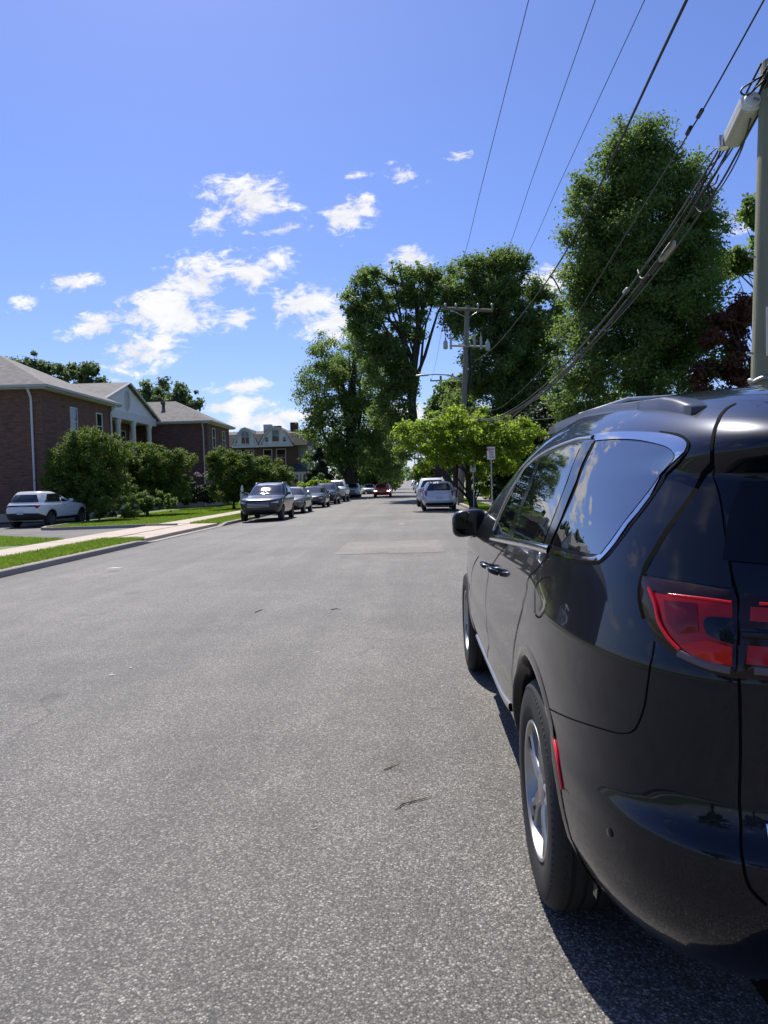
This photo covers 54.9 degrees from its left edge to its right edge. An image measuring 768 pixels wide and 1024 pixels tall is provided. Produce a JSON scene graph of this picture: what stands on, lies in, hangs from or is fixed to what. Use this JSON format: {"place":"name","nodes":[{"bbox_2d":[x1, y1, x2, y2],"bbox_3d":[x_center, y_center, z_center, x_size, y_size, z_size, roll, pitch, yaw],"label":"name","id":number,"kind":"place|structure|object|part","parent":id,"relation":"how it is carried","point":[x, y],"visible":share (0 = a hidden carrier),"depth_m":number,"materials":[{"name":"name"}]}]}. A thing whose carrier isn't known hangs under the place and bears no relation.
{"place":"outdoors","nodes":[
{"label":"outdoors","id":0,"kind":"place"},
{"bbox_2d":[0,516,119,522],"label":"lawn beside building","id":1,"kind":"structure","parent":0,"point":[91,518],"depth_m":40.09,"materials":[{"name":"plant"}]},
{"bbox_2d":[0,522,129,538],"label":"driveway","id":2,"kind":"structure","parent":0,"point":[29,529],"depth_m":28.40,"materials":[{"name":"concrete"}]},
{"bbox_2d":[6,491,85,526],"bbox_3d":[-15.829,-0.189,34.921,2.099,1.625,4.658,-1,2,6],"label":"parked car","id":3,"kind":"object","parent":2,"relation":"on","point":[49,508],"visible":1,"depth_m":33.20,"materials":[{"name":"white paint"}]},
{"bbox_3d":[-16.028,-0.599,32.962,1.382,0.341,0.361,-1,2,6],"label":"rear window","id":4,"kind":"part","parent":3,"relation":"part of","materials":[{"name":"black glass"}]},
{"bbox_3d":[-15.204,-0.658,33.810,0.262,0.392,1.429,-1,2,6],"label":"rear door window","id":5,"kind":"part","parent":3,"relation":"part of","materials":[{"name":"black glass"}]},
{"bbox_2d":[41,519,177,529],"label":"driveway kerb","id":6,"kind":"structure","parent":2,"relation":"on","point":[91,527],"depth_m":29.07,"materials":[{"name":"concrete"}]},
{"bbox_2d":[0,510,240,556],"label":"sidewalk","id":7,"kind":"structure","parent":0,"point":[113,534],"depth_m":23.07,"materials":[{"name":"concrete"}]},
{"bbox_2d":[0,513,253,568],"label":"grass verge","id":8,"kind":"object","parent":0,"point":[16,559],"depth_m":17.57,"materials":[{"name":"green plant"}]},
{"bbox_2d":[117,523,217,540],"bbox_3d":[-7.330,0.769,25.416,1.147,0.306,8.186,-1,2,2],"label":"driveway apron","id":9,"kind":"object","parent":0,"point":[162,533],"visible":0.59,"depth_m":24.80,"materials":[{"name":"concrete"}]},
{"bbox_2d":[0,478,490,549],"bbox_3d":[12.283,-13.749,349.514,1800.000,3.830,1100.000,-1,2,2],"label":"ground","id":10,"kind":"structure","parent":0,"point":[119,514],"depth_m":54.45,"materials":[{"name":"green plant"}]},
{"bbox_2d":[5,350,110,383],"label":"background tree","id":11,"kind":"object","parent":10,"relation":"on","point":[82,373],"visible":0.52,"depth_m":78.29,"materials":[{"name":"green plant"}]},
{"bbox_2d":[0,355,122,523],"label":"apartment block","id":12,"kind":"structure","parent":10,"relation":"on","point":[39,411],"depth_m":39.08,"materials":[{"name":"red brick"}]},
{"bbox_2d":[69,406,77,437],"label":"window","id":13,"kind":"structure","parent":12,"relation":"in","point":[73,411],"depth_m":42.48,"materials":[{"name":"clear glass"}]},
{"bbox_2d":[96,412,102,432],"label":"window","id":14,"kind":"structure","parent":12,"relation":"in","point":[99,420],"depth_m":46.02,"materials":[{"name":"clear glass"}]},
{"bbox_2d":[34,425,138,520],"bbox_3d":[-14.968,-1.864,37.463,5.170,5.159,3.248,-1,2,2],"label":"shrub","id":15,"kind":"object","parent":10,"relation":"on","point":[71,466],"visible":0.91,"depth_m":36.79,"materials":[{"name":"green plant"}]},
{"bbox_2d":[73,382,162,512],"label":"entrance wing","id":16,"kind":"structure","parent":10,"relation":"on","point":[132,414],"depth_m":55.06,"materials":[{"name":"white paint"}]},
{"bbox_2d":[121,430,125,443],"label":"window","id":17,"kind":"structure","parent":16,"relation":"in","point":[123,434],"depth_m":57.62,"materials":[{"name":"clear glass"}]},
{"bbox_2d":[114,441,198,514],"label":"shrub","id":18,"kind":"object","parent":10,"relation":"on","point":[162,472],"visible":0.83,"depth_m":41.74,"materials":[{"name":"green plant"}]},
{"bbox_2d":[137,376,204,411],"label":"background tree","id":19,"kind":"object","parent":10,"relation":"on","point":[179,394],"visible":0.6,"depth_m":87.33,"materials":[{"name":"green plant"}]},
{"bbox_2d":[137,400,235,507],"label":"apartment block","id":20,"kind":"structure","parent":10,"relation":"on","point":[190,430],"depth_m":60.95,"materials":[{"name":"brick"}]},
{"bbox_2d":[212,428,216,448],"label":"window","id":21,"kind":"structure","parent":20,"relation":"in","point":[213,429],"depth_m":62.61,"materials":[{"name":"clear glass"}]},
{"bbox_2d":[222,431,225,449],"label":"window","id":22,"kind":"structure","parent":20,"relation":"in","point":[223,432],"depth_m":65.92,"materials":[{"name":"clear glass"}]},
{"bbox_2d":[177,480,224,505],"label":"shrub","id":23,"kind":"object","parent":10,"relation":"on","point":[201,493],"visible":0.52,"depth_m":52.08,"materials":[{"name":"green plant"}]},
{"bbox_2d":[240,486,249,517],"bbox_3d":[-6.434,-0.489,34.294,0.422,1.520,0.146,-1,2,2],"label":"lawn sign","id":24,"kind":"object","parent":10,"relation":"on","point":[242,495],"visible":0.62,"depth_m":34.23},
{"bbox_2d":[203,446,296,508],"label":"shrub","id":25,"kind":"object","parent":10,"relation":"on","point":[246,474],"visible":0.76,"depth_m":47.70,"materials":[{"name":"green plant"}]},
{"bbox_2d":[229,422,317,486],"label":"twin house","id":26,"kind":"structure","parent":10,"relation":"on","point":[271,441],"depth_m":88.24,"materials":[{"name":"brick"}]},
{"bbox_2d":[241,450,253,459],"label":"window","id":27,"kind":"structure","parent":26,"relation":"in","point":[251,451],"depth_m":88.39,"materials":[{"name":"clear glass"}]},
{"bbox_2d":[263,449,272,463],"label":"window","id":28,"kind":"structure","parent":26,"relation":"in","point":[267,452],"depth_m":88.32,"materials":[{"name":"clear glass"}]},
{"bbox_2d":[276,449,285,465],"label":"window","id":29,"kind":"structure","parent":26,"relation":"in","point":[280,453],"depth_m":88.27,"materials":[{"name":"clear glass"}]},
{"bbox_2d":[297,479,331,487],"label":"hedge","id":30,"kind":"object","parent":10,"relation":"on","point":[309,483],"visible":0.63,"depth_m":61.89,"materials":[{"name":"green plant"}]},
{"bbox_2d":[304,447,334,485],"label":"conifer","id":31,"kind":"object","parent":10,"relation":"on","point":[322,465],"visible":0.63,"depth_m":71.85,"materials":[{"name":"green plant"}]},
{"bbox_2d":[312,473,327,480],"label":"round shrub","id":32,"kind":"object","parent":10,"relation":"on","point":[320,475],"visible":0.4,"depth_m":65.98,"materials":[{"name":"green plant"}]},
{"bbox_2d":[288,325,408,497],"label":"street tree","id":33,"kind":"object","parent":10,"relation":"on","point":[353,402],"visible":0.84,"depth_m":82.44,"materials":[{"name":"green plant"}]},
{"bbox_2d":[337,425,407,493],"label":"street tree","id":34,"kind":"object","parent":10,"relation":"on","point":[370,478],"visible":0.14,"depth_m":111.01,"materials":[{"name":"green plant"}]},
{"bbox_2d":[335,260,462,497],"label":"leaning street tree","id":35,"kind":"object","parent":10,"relation":"on","point":[393,359],"visible":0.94,"depth_m":60.73,"materials":[{"name":"green plant"}]},
{"bbox_2d":[325,444,489,480],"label":"distant wood","id":36,"kind":"object","parent":10,"relation":"on","point":[407,470],"visible":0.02,"depth_m":328.51,"materials":[{"name":"green plant"}]},
{"bbox_2d":[430,376,450,415],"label":"utility pole","id":37,"kind":"object","parent":10,"relation":"on","point":[437,382],"visible":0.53,"depth_m":87.10,"materials":[{"name":"wood"}]},
{"bbox_2d":[422,373,464,477],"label":"street tree","id":38,"kind":"object","parent":10,"relation":"on","point":[433,402],"visible":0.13,"depth_m":84.96,"materials":[{"name":"green plant"}]},
{"bbox_2d":[416,303,492,504],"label":"utility pole","id":39,"kind":"object","parent":10,"relation":"on","point":[467,359],"visible":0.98,"depth_m":45.39,"materials":[{"name":"wood"}]},
{"bbox_2d":[445,0,528,306],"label":"power line","id":40,"kind":"object","parent":39,"relation":"attached to","point":[495,130],"visible":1,"depth_m":18.34,"materials":[{"name":"black metal"}]},
{"bbox_2d":[485,346,586,421],"bbox_3d":[4.717,-4.440,29.950,0.460,1.676,31.504,-1,2,2],"label":"power line","id":41,"kind":"object","parent":39,"relation":"attached to","point":[545,390],"visible":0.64,"depth_m":18.81,"materials":[{"name":"rubber"}]},
{"bbox_2d":[481,0,595,300],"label":"power line","id":42,"kind":"object","parent":39,"relation":"attached to","point":[550,126],"visible":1,"depth_m":17.63,"materials":[{"name":"black metal"}]},
{"bbox_2d":[493,0,644,304],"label":"power line","id":43,"kind":"object","parent":39,"relation":"attached to","point":[586,125],"visible":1,"depth_m":17.15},
{"bbox_2d":[473,0,687,362],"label":"power line","id":44,"kind":"object","parent":39,"relation":"attached to","point":[653,69],"visible":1,"depth_m":11.97,"materials":[{"name":"black metal"}]},
{"bbox_2d":[549,275,564,301],"bbox_3d":[4.757,-6.092,20.161,0.334,0.997,1.096,-1,2,2],"label":"cable tail","id":45,"kind":"object","parent":44,"relation":"attached to","point":[558,288],"visible":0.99,"depth_m":20.59},
{"bbox_2d":[474,63,761,419],"bbox_3d":[4.283,-4.364,26.236,0.166,1.875,38.958,-1,2,2],"label":"telephone cable","id":46,"kind":"object","parent":39,"relation":"attached to","point":[716,153],"visible":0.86,"depth_m":9.85,"materials":[{"name":"rubber"}]},
{"bbox_2d":[391,404,548,506],"bbox_3d":[4.497,-2.715,38.246,8.274,5.634,5.632,-1,2,2],"label":"street tree","id":47,"kind":"object","parent":10,"relation":"on","point":[478,440],"visible":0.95,"depth_m":37.50,"materials":[{"name":"green plant"}]},
{"bbox_2d":[471,471,492,496],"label":"round shrub","id":48,"kind":"object","parent":10,"relation":"on","point":[486,491],"visible":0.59,"depth_m":43.53,"materials":[{"name":"green plant"}]},
{"bbox_2d":[433,242,577,494],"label":"maple tree","id":49,"kind":"object","parent":10,"relation":"on","point":[517,363],"visible":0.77,"depth_m":57.66,"materials":[{"name":"green plant"}]},
{"bbox_2d":[478,399,561,499],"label":"evergreen tree","id":50,"kind":"object","parent":10,"relation":"on","point":[540,411],"visible":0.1,"depth_m":44.83,"materials":[{"name":"green plant"}]},
{"bbox_2d":[533,424,551,450],"bbox_3d":[10.938,-2.569,31.587,9.266,4.998,4.841,-1,2,2],"label":"evergreen tree","id":51,"kind":"object","parent":10,"relation":"on","point":[544,439],"depth_m":31.97,"materials":[{"name":"green plant"}]},
{"bbox_2d":[534,105,748,427],"bbox_3d":[10.104,-7.953,29.332,8.458,15.704,7.370,-1,2,2],"label":"tall oval tree","id":52,"kind":"object","parent":10,"relation":"on","point":[652,351],"visible":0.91,"depth_m":28.29,"materials":[{"name":"green plant"}]},
{"bbox_2d":[687,291,752,392],"bbox_3d":[12.466,-4.024,26.512,3.144,7.521,2.446,-2,2,-19],"label":"purple leaf tree","id":53,"kind":"object","parent":10,"relation":"on","point":[733,321],"visible":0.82,"depth_m":26.24,"materials":[{"name":"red plant"}]},
{"bbox_2d":[714,192,755,306],"bbox_3d":[15.402,-7.034,31.227,3.414,12.733,2.311,-1,2,2],"label":"leaning tree","id":54,"kind":"object","parent":10,"relation":"on","point":[745,264],"visible":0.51,"depth_m":30.82,"materials":[{"name":"green plant"}]},
{"bbox_2d":[746,58,767,385],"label":"utility pole","id":55,"kind":"object","parent":10,"relation":"on","point":[759,366],"visible":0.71,"depth_m":6.92,"materials":[{"name":"wood"}]},
{"bbox_2d":[466,83,767,420],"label":"telephone cable","id":56,"kind":"object","parent":55,"relation":"attached to","point":[651,270],"visible":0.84,"depth_m":10.14,"materials":[{"name":"black rubber"}]},
{"bbox_2d":[659,240,675,261],"bbox_3d":[3.786,-3.483,9.893,0.100,0.202,0.332,-2,2,-15],"label":"splice sleeve","id":57,"kind":"object","parent":56,"relation":"attached to","point":[669,250],"visible":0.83,"depth_m":9.85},
{"bbox_2d":[468,64,767,418],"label":"telephone cable","id":58,"kind":"object","parent":55,"relation":"attached to","point":[713,165],"visible":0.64,"depth_m":9.44,"materials":[{"name":"black rubber"}]},
{"bbox_2d":[684,148,717,203],"bbox_3d":[3.599,-3.756,8.487,0.055,0.304,1.704,-1,2,5],"label":"cable loop","id":59,"kind":"object","parent":58,"relation":"attached to","point":[698,172],"visible":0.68,"depth_m":8.48,"materials":[{"name":"black rubber"}]},
{"bbox_2d":[717,91,760,150],"bbox_3d":[3.496,-3.831,7.275,0.242,0.298,0.693,-1,2,9],"label":"splice case","id":60,"kind":"object","parent":58,"relation":"hanging from","point":[745,111],"visible":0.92,"depth_m":7.18,"materials":[{"name":"white plastic"}]},
{"bbox_2d":[700,151,723,186],"bbox_3d":[3.625,-3.758,8.000,0.103,0.251,0.936,-1,2,4],"label":"cable loop","id":61,"kind":"object","parent":60,"relation":"hanging from","point":[717,176],"visible":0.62,"depth_m":8.18,"materials":[{"name":"black rubber"}]},
{"bbox_2d":[482,115,757,421],"bbox_3d":[4.396,-4.262,26.236,0.135,1.876,38.958,-1,2,2],"label":"telephone cable","id":62,"kind":"object","parent":55,"relation":"attached to","point":[712,195],"visible":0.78,"depth_m":9.83,"materials":[{"name":"rubber"}]},
{"bbox_2d":[694,183,709,212],"bbox_3d":[3.682,-3.639,8.585,0.086,0.322,0.331,-2,2,-7],"label":"cable loop","id":63,"kind":"object","parent":62,"relation":"hanging from","point":[705,209],"visible":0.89,"depth_m":8.58,"materials":[{"name":"black rubber"}]},
{"bbox_2d":[698,181,712,208],"bbox_3d":[3.689,-3.644,8.498,0.106,0.300,0.339,-1,2,2],"label":"cable loop","id":64,"kind":"object","parent":62,"relation":"hanging from","point":[711,197],"visible":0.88,"depth_m":8.46,"materials":[{"name":"black rubber"}]},
{"bbox_2d":[693,118,751,216],"bbox_3d":[3.622,-3.636,7.937,0.075,0.301,1.809,-1,2,6],"label":"cable loop","id":65,"kind":"object","parent":62,"relation":"hanging from","point":[731,169],"visible":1,"depth_m":7.67,"materials":[{"name":"black rubber"}]},
{"bbox_2d":[479,70,767,419],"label":"telephone cable","id":66,"kind":"object","parent":55,"relation":"attached to","point":[708,185],"visible":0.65,"depth_m":10.24,"materials":[{"name":"black rubber"}]},
{"bbox_2d":[637,262,659,286],"bbox_3d":[3.769,-3.440,10.499,0.072,0.266,0.911,-2,2,-2],"label":"cable loop","id":67,"kind":"object","parent":66,"relation":"hanging from","point":[640,278],"visible":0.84,"depth_m":10.71,"materials":[{"name":"metal"}]},
{"bbox_2d":[740,74,765,95],"bbox_3d":[3.438,-3.971,6.895,0.218,0.143,0.050,0,3,33],"label":"cable loop","id":68,"kind":"object","parent":66,"relation":"attached to","point":[756,87],"visible":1,"depth_m":6.89,"materials":[{"name":"black rubber"}]},
{"bbox_2d":[766,307,767,355],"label":"parking sign","id":69,"kind":"object","parent":55,"relation":"attached to","point":[766,331],"visible":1,"depth_m":6.85,"materials":[{"name":"white metal"}]},
{"bbox_2d":[0,481,767,1023],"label":"road","id":70,"kind":"structure","parent":0,"point":[180,789],"depth_m":3.28,"materials":[{"name":"grey asphalt"}]},
{"bbox_2d":[0,497,342,577],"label":"kerb","id":71,"kind":"structure","parent":70,"relation":"on","point":[18,569],"depth_m":16.93,"materials":[{"name":"concrete"}]},
{"bbox_2d":[240,482,293,521],"bbox_3d":[-5.254,-0.508,33.622,2.132,1.702,4.642,-1,2,2],"label":"parked car","id":72,"kind":"object","parent":70,"relation":"on","point":[267,499],"visible":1,"depth_m":32.23,"materials":[{"name":"grey paint"}]},
{"bbox_3d":[-4.448,-1.068,34.681,0.215,0.452,1.458,-1,2,2],"label":"rear door window","id":73,"kind":"part","parent":72,"relation":"part of","materials":[{"name":"black glass"}]},
{"bbox_2d":[290,487,311,512],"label":"parked car","id":74,"kind":"object","parent":70,"relation":"on","point":[302,499],"visible":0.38,"depth_m":40.40,"materials":[{"name":"beige paint"}]},
{"bbox_2d":[305,486,329,507],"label":"parked car","id":75,"kind":"object","parent":70,"relation":"on","point":[320,494],"visible":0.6,"depth_m":49.34,"materials":[{"name":"grey paint"}]},
{"bbox_2d":[317,482,339,503],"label":"parked car","id":76,"kind":"object","parent":70,"relation":"on","point":[333,489],"visible":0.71,"depth_m":56.86,"materials":[{"name":"blue paint"}]},
{"bbox_2d":[331,480,349,501],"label":"parked car","id":77,"kind":"object","parent":70,"relation":"on","point":[344,489],"visible":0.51,"depth_m":63.79,"materials":[{"name":"silver metal"}]},
{"bbox_2d":[346,483,361,496],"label":"parked car","id":78,"kind":"object","parent":70,"relation":"on","point":[355,488],"visible":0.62,"depth_m":81.71,"materials":[{"name":"white paint"}]},
{"bbox_2d":[362,484,374,493],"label":"parked car","id":79,"kind":"object","parent":70,"relation":"on","point":[367,488],"visible":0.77,"depth_m":105.08,"materials":[{"name":"white paint"}]},
{"bbox_2d":[373,483,392,497],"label":"moving car","id":80,"kind":"object","parent":70,"relation":"on","point":[382,488],"visible":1,"depth_m":75.40,"materials":[{"name":"red paint"}]},
{"bbox_2d":[333,540,445,554],"bbox_3d":[0.169,0.770,16.591,2.322,0.001,3.412,-1,2,2],"label":"road patch","id":81,"kind":"object","parent":70,"relation":"on","point":[419,546],"visible":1,"depth_m":16.32,"materials":[{"name":"grey asphalt"}]},
{"bbox_2d":[395,793,430,809],"bbox_3d":[0.113,1.277,3.297,0.208,0.021,0.062,-3,3,-38],"label":"twig","id":82,"kind":"object","parent":70,"relation":"on","point":[409,801],"visible":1,"depth_m":3.29,"materials":[{"name":"wood"}]},
{"bbox_2d":[414,477,444,506],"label":"parked car","id":83,"kind":"object","parent":70,"relation":"on","point":[422,482],"visible":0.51,"depth_m":42.95,"materials":[{"name":"white paint"}]},
{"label":"rear window","id":84,"kind":"part","parent":83,"relation":"part of","materials":[{"name":"black glass"}]},
{"bbox_2d":[418,481,456,510],"bbox_3d":[2.788,-0.866,38.398,2.000,1.450,4.464,-1,2,2],"label":"parked car","id":85,"kind":"object","parent":70,"relation":"on","point":[438,493],"visible":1,"depth_m":36.36,"materials":[{"name":"silver metal"}]},
{"bbox_3d":[2.707,-1.236,36.445,1.306,0.352,0.263,-1,2,2],"label":"rear window","id":86,"kind":"part","parent":85,"relation":"part of","materials":[{"name":"black glass"}]},
{"bbox_2d":[456,501,476,508],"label":"kerb","id":87,"kind":"structure","parent":70,"relation":"on","point":[464,505],"depth_m":40.71,"materials":[{"name":"concrete"}]},
{"bbox_2d":[470,464,475,507],"bbox_3d":[4.447,-1.223,36.840,0.282,2.533,0.055,-1,2,2],"label":"parking sign","id":88,"kind":"object","parent":87,"relation":"on","point":[473,469],"visible":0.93,"depth_m":36.80,"materials":[{"name":"metal"}]},
{"bbox_2d":[487,447,494,503],"bbox_3d":[4.122,-1.054,28.346,0.316,2.870,0.055,-1,2,2],"label":"parking sign","id":89,"kind":"object","parent":87,"relation":"on","point":[491,453],"visible":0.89,"depth_m":28.29,"materials":[{"name":"metal"}]},
{"bbox_2d":[452,385,767,1004],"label":"minivan","id":90,"kind":"object","parent":70,"relation":"on","point":[615,606],"visible":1,"depth_m":1.74,"materials":[{"name":"black paint"}]},
{"bbox_3d":[0.609,-0.055,3.473,0.135,0.361,0.596,-1,2,2],"label":"front door window","id":91,"kind":"part","parent":90,"relation":"part of","materials":[{"name":"black glass"}]},
{"bbox_3d":[0.598,-0.054,2.778,0.146,0.352,0.713,-1,2,2],"label":"sliding door window","id":92,"kind":"part","parent":90,"relation":"part of","materials":[{"name":"black glass"}]},
{"bbox_3d":[0.609,-0.046,2.055,0.145,0.318,0.555,-2,2,-4],"label":"quarter window","id":93,"kind":"part","parent":90,"relation":"part of","materials":[{"name":"black glass"}]},
{"bbox_3d":[1.086,0.022,1.524,0.735,0.196,0.135,-1,2,9],"label":"rear window","id":94,"kind":"part","parent":90,"relation":"part of","materials":[{"name":"black glass"}]},
{"bbox_2d":[0,0,767,480],"label":"sky","id":95,"kind":"structure","parent":0,"point":[190,190],"materials":[{"name":"blue"}]},
{"bbox_2d":[464,496,493,504],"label":"sidewalk","id":96,"kind":"structure","parent":0,"point":[483,500],"depth_m":50.12,"materials":[{"name":"concrete"}]},
{"bbox_2d":[409,459,452,482],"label":"street tree","id":97,"kind":"object","parent":96,"relation":"on","point":[416,476],"visible":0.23,"depth_m":104.10,"materials":[{"name":"green plant"}]},
{"bbox_2d":[440,373,487,489],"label":"street tree","id":98,"kind":"object","parent":96,"relation":"on","point":[449,385],"visible":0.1,"depth_m":73.39,"materials":[{"name":"green plant"}]},
{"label":"lawn behind driveway","id":99,"kind":"structure","parent":0,"visible":0},
{"bbox_2d":[84,495,141,520],"bbox_3d":[-13.091,-0.212,35.740,2.836,1.263,1.810,0,2,26],"label":"shrub","id":100,"kind":"object","parent":99,"relation":"on","point":[101,512],"visible":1,"depth_m":35.55,"materials":[{"name":"green plant"}]},
{"bbox_2d":[125,489,178,513],"bbox_3d":[-12.324,-0.571,39.416,2.801,1.364,2.058,-1,2,2],"label":"shrub","id":101,"kind":"object","parent":99,"relation":"on","point":[150,501],"visible":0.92,"depth_m":39.17,"materials":[{"name":"green plant"}]},
{"bbox_3d":[1.428,-2.989,-33.225,1.951,11.900,0.380,-1,2,2],"label":"utility pole","id":102,"kind":"object","parent":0,"visible":0},
{"bbox_2d":[472,0,764,409],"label":"power line","id":103,"kind":"object","parent":102,"relation":"attached to","point":[755,15],"visible":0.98,"depth_m":9.42,"materials":[{"name":"black metal"}]},
{"bbox_2d":[685,125,692,135],"bbox_3d":[3.549,-4.438,8.612,0.056,0.071,0.209,-1,2,12],"label":"cable clamp","id":104,"kind":"object","parent":103,"relation":"attached to","point":[689,129],"visible":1,"depth_m":8.55,"materials":[{"name":"black plastic"}]},
{"bbox_2d":[696,108,703,118],"bbox_3d":[3.672,-4.630,8.600,0.056,0.068,0.207,-1,2,11],"label":"cable clamp","id":105,"kind":"object","parent":103,"relation":"attached to","point":[700,110],"visible":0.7,"depth_m":8.55,"materials":[{"name":"black plastic"}]}
]}

